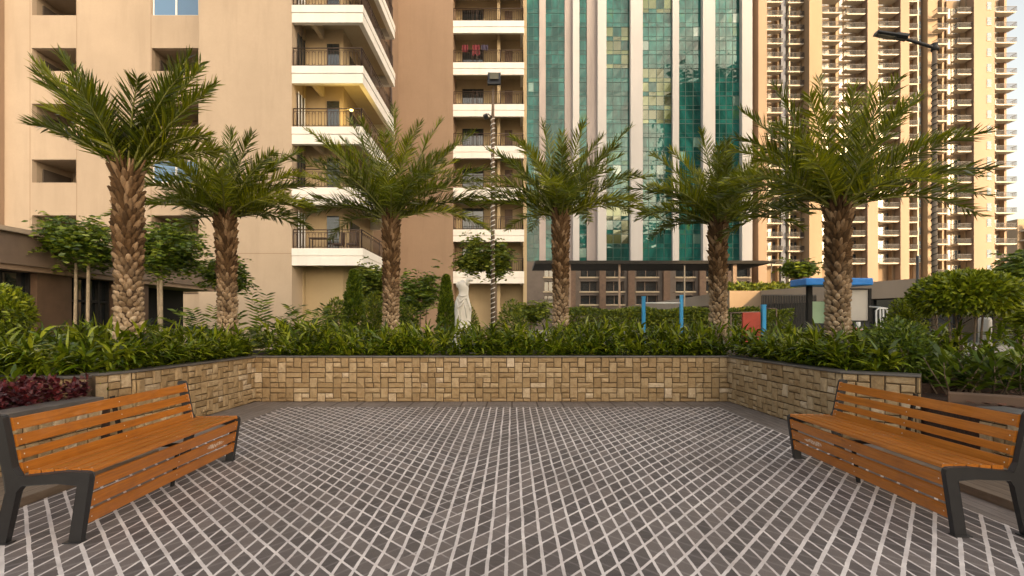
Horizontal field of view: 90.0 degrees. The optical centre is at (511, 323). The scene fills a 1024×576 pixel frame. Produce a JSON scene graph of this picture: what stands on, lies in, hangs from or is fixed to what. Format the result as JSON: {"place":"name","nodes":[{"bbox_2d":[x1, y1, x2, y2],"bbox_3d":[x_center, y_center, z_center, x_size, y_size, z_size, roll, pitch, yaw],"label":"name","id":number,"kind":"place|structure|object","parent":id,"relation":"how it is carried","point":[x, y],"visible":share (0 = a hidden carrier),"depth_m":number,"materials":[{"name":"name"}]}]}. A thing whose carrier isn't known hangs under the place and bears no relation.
{"place":"outdoors","nodes":[
{"label":"outdoors","id":0,"kind":"place"},
{"bbox_2d":[0,402,1023,575],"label":"plaza pavement","id":1,"kind":"structure","parent":0,"point":[513,489],"depth_m":4.02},
{"bbox_2d":[0,397,103,476],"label":"planter wall","id":2,"kind":"structure","parent":1,"relation":"on","point":[14,412],"depth_m":5.12,"materials":[{"name":"stone"}]},
{"bbox_2d":[0,449,158,509],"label":"pavement step","id":3,"kind":"object","parent":1,"relation":"on","point":[31,494],"visible":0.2,"depth_m":4.29,"materials":[{"name":"grey stone paving"}]},
{"bbox_2d":[0,380,240,544],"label":"park bench","id":4,"kind":"object","parent":1,"relation":"on","point":[79,466],"visible":1,"depth_m":3.85,"materials":[{"name":"wood"}]},
{"bbox_2d":[80,355,921,439],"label":"planter wall","id":5,"kind":"structure","parent":1,"relation":"on","point":[781,389],"depth_m":9.40,"materials":[{"name":"stone"}]},
{"bbox_2d":[787,379,1023,537],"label":"park bench","id":6,"kind":"object","parent":1,"relation":"on","point":[956,462],"visible":1,"depth_m":4.02,"materials":[{"name":"wood"}]},
{"bbox_2d":[878,449,1013,510],"bbox_3d":[4.260,1.413,1.800,0.800,0.075,7.600,0,0,0],"label":"pavement step","id":7,"kind":"object","parent":1,"relation":"on","point":[996,492],"visible":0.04,"depth_m":4.29,"materials":[{"name":"stone"}]},
{"bbox_2d":[977,406,1023,469],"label":"planter wall","id":8,"kind":"structure","parent":1,"relation":"on","point":[1004,426],"depth_m":4.87,"materials":[{"name":"stone"}]},
{"bbox_2d":[1,354,1023,449],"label":"soil","id":9,"kind":"structure","parent":0,"point":[927,390],"depth_m":5.92,"materials":[{"name":"brown soil"}]},
{"bbox_2d":[0,282,40,335],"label":"clipped bush","id":10,"kind":"object","parent":9,"relation":"on","point":[22,309],"visible":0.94,"depth_m":7.62,"materials":[{"name":"green plant"}]},
{"bbox_2d":[0,351,67,403],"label":"stem plant","id":11,"kind":"object","parent":9,"relation":"on","point":[13,371],"visible":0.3,"depth_m":5.98,"materials":[{"name":"green plant"}]},
{"bbox_2d":[0,373,91,409],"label":"red shrub bed","id":12,"kind":"object","parent":9,"relation":"on","point":[24,391],"visible":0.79,"depth_m":5.41,"materials":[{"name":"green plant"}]},
{"bbox_2d":[18,43,232,368],"bbox_3d":[-5.418,-1.585,7.205,2.697,4.810,1.944,0,0,0],"label":"date palm","id":13,"kind":"object","parent":9,"relation":"on","point":[124,149],"visible":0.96,"depth_m":7.05,"materials":[{"name":"green plant"}]},
{"bbox_2d":[0,312,265,389],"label":"leafy hedge","id":14,"kind":"object","parent":9,"relation":"on","point":[86,347],"visible":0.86,"depth_m":6.87,"materials":[{"name":"green plant"}]},
{"bbox_2d":[152,304,253,338],"bbox_3d":[-7.153,0.061,12.164,2.311,1.105,2.263,0,0,0],"label":"feathery plant","id":15,"kind":"object","parent":9,"relation":"on","point":[192,320],"visible":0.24,"depth_m":11.90,"materials":[{"name":"green plant"}]},
{"bbox_2d":[103,124,319,346],"bbox_3d":[-5.485,-1.591,9.774,3.557,4.784,3.376,0,0,0],"label":"date palm","id":16,"kind":"object","parent":9,"relation":"on","point":[230,198],"visible":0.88,"depth_m":9.64,"materials":[{"name":"green plant"}]},
{"bbox_2d":[192,291,323,348],"bbox_3d":[-5.955,-0.092,12.171,2.897,1.407,3.079,0,0,0],"label":"feathery plant","id":17,"kind":"object","parent":9,"relation":"on","point":[255,325],"visible":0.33,"depth_m":12.09,"materials":[{"name":"green plant"}]},
{"bbox_2d":[254,303,347,345],"bbox_3d":[-4.963,0.044,12.217,2.546,1.153,2.251,0,0,18],"label":"feathery plant","id":18,"kind":"object","parent":9,"relation":"on","point":[326,309],"visible":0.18,"depth_m":12.40,"materials":[{"name":"green plant"}]},
{"bbox_2d":[281,102,496,331],"bbox_3d":[-2.547,-2.143,11.295,4.275,5.919,4.626,0,0,32],"label":"date palm","id":19,"kind":"object","parent":9,"relation":"on","point":[388,199],"visible":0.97,"depth_m":11.04,"materials":[{"name":"green plant"}]},
{"bbox_2d":[257,315,746,355],"bbox_3d":[-0.258,0.325,10.208,9.610,1.101,1.858,0,0,0],"label":"leafy hedge","id":20,"kind":"object","parent":9,"relation":"on","point":[408,340],"visible":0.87,"depth_m":9.65,"materials":[{"name":"green plant"}]},
{"bbox_2d":[462,117,662,350],"bbox_3d":[1.027,-1.932,11.301,3.921,5.474,3.948,0,0,43],"label":"date palm","id":21,"kind":"object","parent":9,"relation":"on","point":[560,194],"visible":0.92,"depth_m":11.03,"materials":[{"name":"green plant"}]},
{"bbox_2d":[623,126,815,354],"bbox_3d":[4.147,-1.748,10.743,3.453,5.116,3.552,0,0,-41],"label":"date palm","id":22,"kind":"object","parent":9,"relation":"on","point":[715,216],"visible":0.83,"depth_m":10.46,"materials":[{"name":"green plant"}]},
{"bbox_2d":[712,70,1005,343],"bbox_3d":[5.271,-1.724,8.266,4.080,5.064,3.804,0,0,36],"label":"date palm","id":23,"kind":"object","parent":9,"relation":"on","point":[842,183],"visible":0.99,"depth_m":7.99,"materials":[{"name":"green plant"}]},
{"bbox_2d":[726,315,1023,382],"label":"leafy hedge","id":24,"kind":"object","parent":9,"relation":"on","point":[811,346],"visible":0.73,"depth_m":7.06,"materials":[{"name":"green plant"}]},
{"bbox_2d":[862,315,940,381],"bbox_3d":[5.118,0.372,6.680,0.973,0.967,0.860,0,0,0],"label":"leaved bush","id":25,"kind":"object","parent":9,"relation":"on","point":[911,337],"visible":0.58,"depth_m":6.57,"materials":[{"name":"green plant"}]},
{"bbox_2d":[883,297,930,368],"bbox_3d":[6.313,0.154,8.190,0.619,1.197,0.598,0,0,0],"label":"shrub","id":26,"kind":"object","parent":9,"relation":"on","point":[906,312],"visible":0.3,"depth_m":8.13,"materials":[{"name":"green plant"}]},
{"bbox_2d":[906,339,1010,394],"bbox_3d":[5.375,0.530,6.258,1.013,0.692,0.959,0,0,0],"label":"stem plant","id":27,"kind":"object","parent":9,"relation":"on","point":[978,358],"visible":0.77,"depth_m":6.08,"materials":[{"name":"green plant"}]},
{"bbox_2d":[903,266,1023,375],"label":"topiary tree","id":28,"kind":"object","parent":9,"relation":"on","point":[983,292],"visible":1,"depth_m":6.69,"materials":[{"name":"green plant"}]},
{"bbox_2d":[928,339,1023,394],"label":"stem plant","id":29,"kind":"object","parent":9,"relation":"on","point":[954,358],"visible":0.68,"depth_m":6.09,"materials":[{"name":"green plant"}]},
{"bbox_2d":[944,391,1023,406],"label":"bark litter","id":30,"kind":"object","parent":9,"relation":"on","point":[1002,404],"visible":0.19,"depth_m":5.40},
{"bbox_2d":[947,390,1023,406],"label":"kerb stone","id":31,"kind":"object","parent":9,"relation":"on","point":[979,398],"visible":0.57,"depth_m":5.49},
{"bbox_2d":[980,341,1023,395],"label":"stem plant","id":32,"kind":"object","parent":9,"relation":"on","point":[1016,360],"visible":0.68,"depth_m":5.88,"materials":[{"name":"green plant"}]},
{"bbox_2d":[527,0,751,329],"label":"glass tower","id":33,"kind":"structure","parent":0,"point":[661,74],"depth_m":111.19,"materials":[{"name":"teal glass"}]},
{"bbox_2d":[543,271,552,277],"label":"window","id":34,"kind":"structure","parent":33,"relation":"in","point":[547,274],"depth_m":111.29,"materials":[{"name":"beige glass"}]},
{"bbox_2d":[543,282,552,292],"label":"window","id":35,"kind":"structure","parent":33,"relation":"in","point":[547,285],"depth_m":111.29,"materials":[{"name":"beige glass"}]},
{"bbox_2d":[544,296,552,305],"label":"window","id":36,"kind":"structure","parent":33,"relation":"in","point":[549,298],"depth_m":111.29,"materials":[{"name":"beige glass"}]},
{"bbox_2d":[579,271,598,277],"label":"window","id":37,"kind":"structure","parent":33,"relation":"in","point":[583,274],"depth_m":111.29,"materials":[{"name":"black glass"}]},
{"bbox_2d":[579,282,598,292],"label":"window","id":38,"kind":"structure","parent":33,"relation":"in","point":[585,287],"depth_m":111.29,"materials":[{"name":"grey glass"}]},
{"bbox_2d":[579,296,598,305],"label":"window","id":39,"kind":"structure","parent":33,"relation":"in","point":[584,300],"depth_m":111.29,"materials":[{"name":"grey glass"}]},
{"bbox_2d":[606,271,624,277],"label":"window","id":40,"kind":"structure","parent":33,"relation":"in","point":[609,274],"depth_m":111.29,"materials":[{"name":"black glass"}]},
{"bbox_2d":[606,282,624,292],"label":"window","id":41,"kind":"structure","parent":33,"relation":"in","point":[611,287],"depth_m":111.29,"materials":[{"name":"grey glass"}]},
{"bbox_2d":[606,296,624,305],"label":"window","id":42,"kind":"structure","parent":33,"relation":"in","point":[610,300],"depth_m":111.29,"materials":[{"name":"grey glass"}]},
{"bbox_2d":[635,296,656,304],"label":"window","id":43,"kind":"structure","parent":33,"relation":"in","point":[638,298],"depth_m":111.29,"materials":[{"name":"grey glass"}]},
{"bbox_2d":[635,271,658,277],"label":"window","id":44,"kind":"structure","parent":33,"relation":"in","point":[639,274],"depth_m":111.29,"materials":[{"name":"black glass"}]},
{"bbox_2d":[635,282,658,292],"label":"window","id":45,"kind":"structure","parent":33,"relation":"in","point":[641,287],"depth_m":111.29,"materials":[{"name":"grey glass"}]},
{"bbox_2d":[675,271,695,277],"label":"window","id":46,"kind":"structure","parent":33,"relation":"in","point":[679,274],"depth_m":111.29,"materials":[{"name":"black glass"}]},
{"bbox_2d":[675,282,695,292],"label":"window","id":47,"kind":"structure","parent":33,"relation":"in","point":[689,286],"depth_m":111.29,"materials":[{"name":"grey glass"}]},
{"bbox_2d":[737,269,750,277],"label":"window","id":48,"kind":"structure","parent":33,"relation":"in","point":[743,273],"depth_m":111.29,"materials":[{"name":"black glass"}]},
{"bbox_2d":[532,330,1019,356],"bbox_3d":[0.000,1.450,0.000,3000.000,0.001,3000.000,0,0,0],"label":"ground","id":49,"kind":"structure","parent":0,"point":[1001,347],"depth_m":31.86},
{"bbox_2d":[0,374,91,403],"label":"stone retaining wall","id":50,"kind":"structure","parent":49,"relation":"on","point":[64,378],"depth_m":6.00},
{"bbox_2d":[21,210,113,323],"bbox_3d":[-10.603,-0.630,12.446,2.471,4.161,2.479,0,0,0],"label":"garden tree","id":51,"kind":"object","parent":49,"relation":"on","point":[77,243],"visible":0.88,"depth_m":12.04,"materials":[{"name":"green plant"}]},
{"bbox_2d":[0,224,216,342],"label":"annexe building","id":52,"kind":"structure","parent":49,"relation":"on","point":[42,283],"depth_m":12.73,"materials":[{"name":"paint"}]},
{"bbox_2d":[0,0,397,349],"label":"apartment building","id":53,"kind":"structure","parent":49,"relation":"on","point":[285,72],"depth_m":27.30,"materials":[{"name":"paint"}]},
{"bbox_2d":[153,0,197,14],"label":"window","id":54,"kind":"structure","parent":53,"relation":"in","point":[160,7],"depth_m":28.13,"materials":[{"name":"blue glass"}]},
{"bbox_2d":[153,160,197,182],"bbox_3d":[-18.428,-8.320,28.323,2.555,1.260,0.455,0,0,0],"label":"window","id":55,"kind":"structure","parent":53,"relation":"in","point":[168,167],"depth_m":28.13,"materials":[{"name":"glass"}]},
{"bbox_2d":[308,237,330,247],"bbox_3d":[-9.900,-4.010,26.400,1.000,0.740,0.500,0,0,0],"label":"balcony table","id":56,"kind":"object","parent":53,"relation":"on","point":[313,238],"visible":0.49,"depth_m":26.23,"materials":[{"name":"metal"}]},
{"bbox_2d":[332,231,344,247],"bbox_3d":[-8.945,-4.165,26.400,0.510,1.050,0.500,0,0,0],"label":"balcony chair","id":57,"kind":"object","parent":53,"relation":"on","point":[342,243],"visible":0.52,"depth_m":26.25,"materials":[{"name":"metal"}]},
{"bbox_2d":[347,231,358,247],"bbox_3d":[-8.195,-4.165,26.400,0.510,1.050,0.500,0,0,0],"label":"balcony chair","id":58,"kind":"object","parent":53,"relation":"on","point":[357,239],"visible":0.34,"depth_m":26.31,"materials":[{"name":"metal"}]},
{"bbox_2d":[398,0,526,338],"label":"balcony block","id":59,"kind":"structure","parent":49,"relation":"on","point":[442,74],"depth_m":37.40,"materials":[{"name":"beige paint"}]},
{"bbox_2d":[462,45,467,52],"bbox_3d":[-3.480,-20.369,38.016,0.450,0.588,0.107,0,0,0],"label":"drying cloth","id":60,"kind":"object","parent":59,"relation":"hanging from","point":[464,47],"visible":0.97,"depth_m":38.01,"materials":[{"name":"red fabric"}]},
{"bbox_2d":[472,45,479,55],"bbox_3d":[-2.670,-20.244,38.016,0.550,0.837,0.107,0,0,0],"label":"drying cloth","id":61,"kind":"object","parent":59,"relation":"hanging from","point":[475,47],"visible":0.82,"depth_m":38.01,"materials":[{"name":"red fabric"}]},
{"bbox_2d":[481,45,487,51],"bbox_3d":[-2.030,-20.418,38.016,0.500,0.489,0.107,0,0,0],"label":"drying cloth","id":62,"kind":"object","parent":59,"relation":"hanging from","point":[484,47],"visible":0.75,"depth_m":38.00,"materials":[{"name":"grey fabric"}]},
{"bbox_2d":[250,350,736,353],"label":"planter kerb","id":63,"kind":"structure","parent":49,"relation":"on","point":[257,351],"depth_m":12.60,"materials":[{"name":"grey stone"}]},
{"bbox_2d":[532,260,778,326],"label":"entrance canopy","id":64,"kind":"object","parent":49,"relation":"on","point":[619,266],"visible":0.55,"depth_m":60.84,"materials":[{"name":"metal"}]},
{"bbox_2d":[761,295,815,330],"bbox_3d":[17.320,-0.170,32.025,3.420,3.240,0.090,0,0,0],"label":"bar fence","id":65,"kind":"object","parent":49,"relation":"on","point":[799,307],"visible":0.37,"depth_m":32.00,"materials":[{"name":"metal"}]},
{"bbox_2d":[623,278,1016,342],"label":"podium building","id":66,"kind":"structure","parent":49,"relation":"on","point":[885,293],"depth_m":46.54,"materials":[{"name":"concrete"}]},
{"bbox_2d":[727,280,799,290],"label":"terrace shrubs","id":67,"kind":"object","parent":66,"relation":"on","point":[743,286],"visible":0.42,"depth_m":57.59,"materials":[{"name":"green plant"}]},
{"bbox_2d":[772,257,823,279],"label":"garden tree","id":68,"kind":"object","parent":66,"relation":"on","point":[789,269],"visible":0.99,"depth_m":58.98,"materials":[{"name":"green plant"}]},
{"bbox_2d":[838,0,937,281],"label":"residential tower","id":69,"kind":"structure","parent":49,"relation":"on","point":[892,240],"depth_m":112.26,"materials":[{"name":"beige paint"}]},
{"bbox_2d":[916,256,918,282],"bbox_3d":[23.756,-1.244,30.000,0.129,5.388,0.129,0,0,-22],"label":"pole","id":70,"kind":"object","parent":49,"relation":"on","point":[917,267],"visible":0.35,"depth_m":29.95,"materials":[{"name":"metal"}]},
{"bbox_2d":[988,249,1023,342],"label":"garden tree","id":71,"kind":"object","parent":49,"relation":"on","point":[1015,267],"visible":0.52,"depth_m":23.35,"materials":[{"name":"green plant"}]},
{"bbox_2d":[752,0,841,283],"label":"residential tower","id":72,"kind":"structure","parent":0,"point":[795,44],"depth_m":112.25,"materials":[{"name":"beige paint"}]},
{"bbox_2d":[931,0,1016,272],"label":"residential tower","id":73,"kind":"structure","parent":0,"point":[973,74],"depth_m":109.70,"materials":[{"name":"beige paint"}]},
{"bbox_2d":[987,234,990,241],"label":"window","id":74,"kind":"structure","parent":73,"relation":"in","point":[988,235],"depth_m":109.03,"materials":[{"name":"white glass"}]},
{"bbox_2d":[987,203,990,210],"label":"window","id":75,"kind":"structure","parent":73,"relation":"in","point":[988,204],"depth_m":109.03,"materials":[{"name":"white glass"}]},
{"bbox_2d":[987,141,990,148],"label":"window","id":76,"kind":"structure","parent":73,"relation":"in","point":[988,142],"depth_m":109.03,"materials":[{"name":"white glass"}]},
{"bbox_2d":[987,110,990,117],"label":"window","id":77,"kind":"structure","parent":73,"relation":"in","point":[988,111],"depth_m":109.03,"materials":[{"name":"white glass"}]},
{"bbox_2d":[987,79,990,86],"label":"window","id":78,"kind":"structure","parent":73,"relation":"in","point":[988,80],"depth_m":109.03,"materials":[{"name":"white glass"}]},
{"bbox_2d":[987,48,990,55],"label":"window","id":79,"kind":"structure","parent":73,"relation":"in","point":[988,49],"depth_m":109.03,"materials":[{"name":"white glass"}]},
{"bbox_2d":[987,17,990,24],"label":"window","id":80,"kind":"structure","parent":73,"relation":"in","point":[988,18],"depth_m":109.03,"materials":[{"name":"white glass"}]},
{"bbox_2d":[987,250,991,257],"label":"window","id":81,"kind":"structure","parent":73,"relation":"in","point":[988,251],"depth_m":109.03,"materials":[{"name":"white glass"}]},
{"bbox_2d":[987,219,991,226],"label":"window","id":82,"kind":"structure","parent":73,"relation":"in","point":[989,222],"depth_m":109.03,"materials":[{"name":"white glass"}]},
{"bbox_2d":[987,95,991,102],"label":"window","id":83,"kind":"structure","parent":73,"relation":"in","point":[989,98],"depth_m":109.03,"materials":[{"name":"white glass"}]},
{"bbox_2d":[987,64,991,71],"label":"window","id":84,"kind":"structure","parent":73,"relation":"in","point":[989,67],"depth_m":109.03,"materials":[{"name":"white glass"}]},
{"bbox_2d":[987,33,991,40],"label":"window","id":85,"kind":"structure","parent":73,"relation":"in","point":[989,36],"depth_m":109.03,"materials":[{"name":"white glass"}]},
{"bbox_2d":[987,2,991,9],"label":"window","id":86,"kind":"structure","parent":73,"relation":"in","point":[989,5],"depth_m":109.03,"materials":[{"name":"white glass"}]},
{"bbox_2d":[978,317,991,346],"bbox_3d":[11.547,0.655,12.500,0.260,1.591,0.256,0,0,0],"label":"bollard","id":87,"kind":"object","parent":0,"point":[987,324],"visible":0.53,"depth_m":12.41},
{"bbox_2d":[946,0,1023,220],"label":"sky","id":88,"kind":"structure","parent":0,"point":[1018,17],"materials":[{"name":"white"}]},
{"bbox_2d":[991,299,1023,346],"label":"garden tree","id":89,"kind":"object","parent":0,"point":[1016,321],"visible":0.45,"depth_m":11.50,"materials":[{"name":"green plant"}]},
{"bbox_2d":[1007,219,1023,262],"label":"distant building","id":90,"kind":"structure","parent":0,"point":[1018,233],"depth_m":160.35,"materials":[{"name":"beige concrete"}]},
{"label":"lawn","id":91,"kind":"structure","parent":0,"visible":0},
{"bbox_2d":[142,215,214,331],"bbox_3d":[-8.622,-0.623,12.820,2.126,4.146,2.090,0,0,-22],"label":"garden tree","id":92,"kind":"object","parent":91,"relation":"on","point":[167,251],"visible":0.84,"depth_m":12.59,"materials":[{"name":"green plant"}]},
{"bbox_2d":[193,253,260,295],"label":"garden tree","id":93,"kind":"object","parent":91,"relation":"on","point":[242,279],"visible":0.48,"depth_m":14.36,"materials":[{"name":"green plant"}]},
{"bbox_2d":[321,296,348,341],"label":"round shrub","id":94,"kind":"object","parent":91,"relation":"on","point":[340,303],"visible":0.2,"depth_m":14.45,"materials":[{"name":"green plant"}]},
{"bbox_2d":[342,268,367,346],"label":"cone shrub","id":95,"kind":"object","parent":91,"relation":"on","point":[353,301],"visible":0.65,"depth_m":15.33,"materials":[{"name":"green plant"}]},
{"bbox_2d":[360,291,382,345],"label":"round shrub","id":96,"kind":"object","parent":91,"relation":"on","point":[371,313],"visible":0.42,"depth_m":14.49,"materials":[{"name":"green plant"}]},
{"bbox_2d":[349,256,399,323],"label":"garden tree","id":97,"kind":"object","parent":91,"relation":"on","point":[370,277],"visible":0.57,"depth_m":17.03,"materials":[{"name":"green plant"}]},
{"bbox_2d":[398,295,405,325],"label":"round shrub","id":98,"kind":"object","parent":91,"relation":"on","point":[400,305],"visible":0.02,"depth_m":14.94,"materials":[{"name":"green plant"}]},
{"bbox_2d":[399,302,420,328],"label":"round shrub","id":99,"kind":"object","parent":91,"relation":"on","point":[407,318],"visible":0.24,"depth_m":14.91,"materials":[{"name":"green plant"}]},
{"bbox_2d":[399,259,442,328],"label":"garden tree","id":100,"kind":"object","parent":91,"relation":"on","point":[419,293],"visible":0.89,"depth_m":16.32,"materials":[{"name":"green plant"}]},
{"bbox_2d":[435,274,454,349],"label":"cone shrub","id":101,"kind":"object","parent":91,"relation":"on","point":[446,306],"visible":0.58,"depth_m":15.36,"materials":[{"name":"green plant"}]},
{"bbox_2d":[452,278,472,346],"bbox_3d":[-1.339,0.110,14.000,0.640,2.680,0.640,0,0,0],"label":"statue","id":102,"kind":"object","parent":91,"relation":"on","point":[463,310],"visible":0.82,"depth_m":13.89,"materials":[{"name":"white stone"}]},
{"bbox_2d":[454,303,479,331],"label":"round shrub","id":103,"kind":"object","parent":91,"relation":"on","point":[474,318],"visible":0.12,"depth_m":16.95,"materials":[{"name":"green plant"}]},
{"bbox_2d":[449,232,518,330],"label":"garden tree","id":104,"kind":"object","parent":91,"relation":"on","point":[475,260],"visible":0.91,"depth_m":17.25,"materials":[{"name":"green plant"}]},
{"bbox_2d":[483,72,500,349],"bbox_3d":[-0.666,-3.443,16.929,0.587,9.787,0.462,0,0,0],"label":"street lamp","id":105,"kind":"object","parent":91,"relation":"on","point":[494,78],"visible":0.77,"depth_m":16.95,"materials":[{"name":"dark metal"},{"name":"white rope light wrap"}]},
{"bbox_2d":[496,298,529,337],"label":"round shrub","id":106,"kind":"object","parent":91,"relation":"on","point":[513,317],"visible":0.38,"depth_m":15.86,"materials":[{"name":"green plant"}]},
{"bbox_2d":[509,299,552,334],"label":"garden tree","id":107,"kind":"object","parent":91,"relation":"on","point":[539,312],"visible":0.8,"depth_m":17.65,"materials":[{"name":"green plant"}]},
{"bbox_2d":[641,295,683,343],"bbox_3d":[4.421,0.301,15.000,1.704,2.297,0.142,0,0,-31],"label":"pull up bar","id":108,"kind":"object","parent":91,"relation":"on","point":[644,302],"visible":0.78,"depth_m":14.97,"materials":[{"name":"blue metal"}]},
{"bbox_2d":[568,305,796,345],"bbox_3d":[6.201,0.170,20.096,8.836,1.716,2.449,0,0,0],"label":"clipped hedge","id":109,"kind":"object","parent":91,"relation":"on","point":[652,314],"visible":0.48,"depth_m":19.07,"materials":[{"name":"green plant"}]},
{"bbox_2d":[729,305,776,341],"bbox_3d":[6.598,0.471,14.000,1.298,1.958,0.115,0,0,0],"label":"exercise station","id":110,"kind":"object","parent":91,"relation":"on","point":[756,319],"visible":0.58,"depth_m":13.98,"materials":[{"name":"red metal"}]},
{"bbox_2d":[790,278,872,331],"bbox_3d":[8.803,0.121,14.050,1.925,2.658,0.800,0,0,0],"label":"kiosk","id":111,"kind":"object","parent":91,"relation":"on","point":[861,303],"visible":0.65,"depth_m":13.94,"materials":[{"name":"blue metal"}]},
{"bbox_2d":[869,306,887,326],"bbox_3d":[9.372,0.493,13.287,0.375,1.914,0.633,0,0,0],"label":"tube frame","id":112,"kind":"object","parent":91,"relation":"on","point":[880,308],"visible":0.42,"depth_m":12.99,"materials":[{"name":"white metal"}]},
{"bbox_2d":[873,30,939,336],"bbox_3d":[9.916,-2.885,12.695,2.064,8.671,0.590,0,0,-13],"label":"street lamp","id":113,"kind":"object","parent":91,"relation":"on","point":[934,47],"visible":0.66,"depth_m":12.95,"materials":[{"name":"metal"}]}
]}

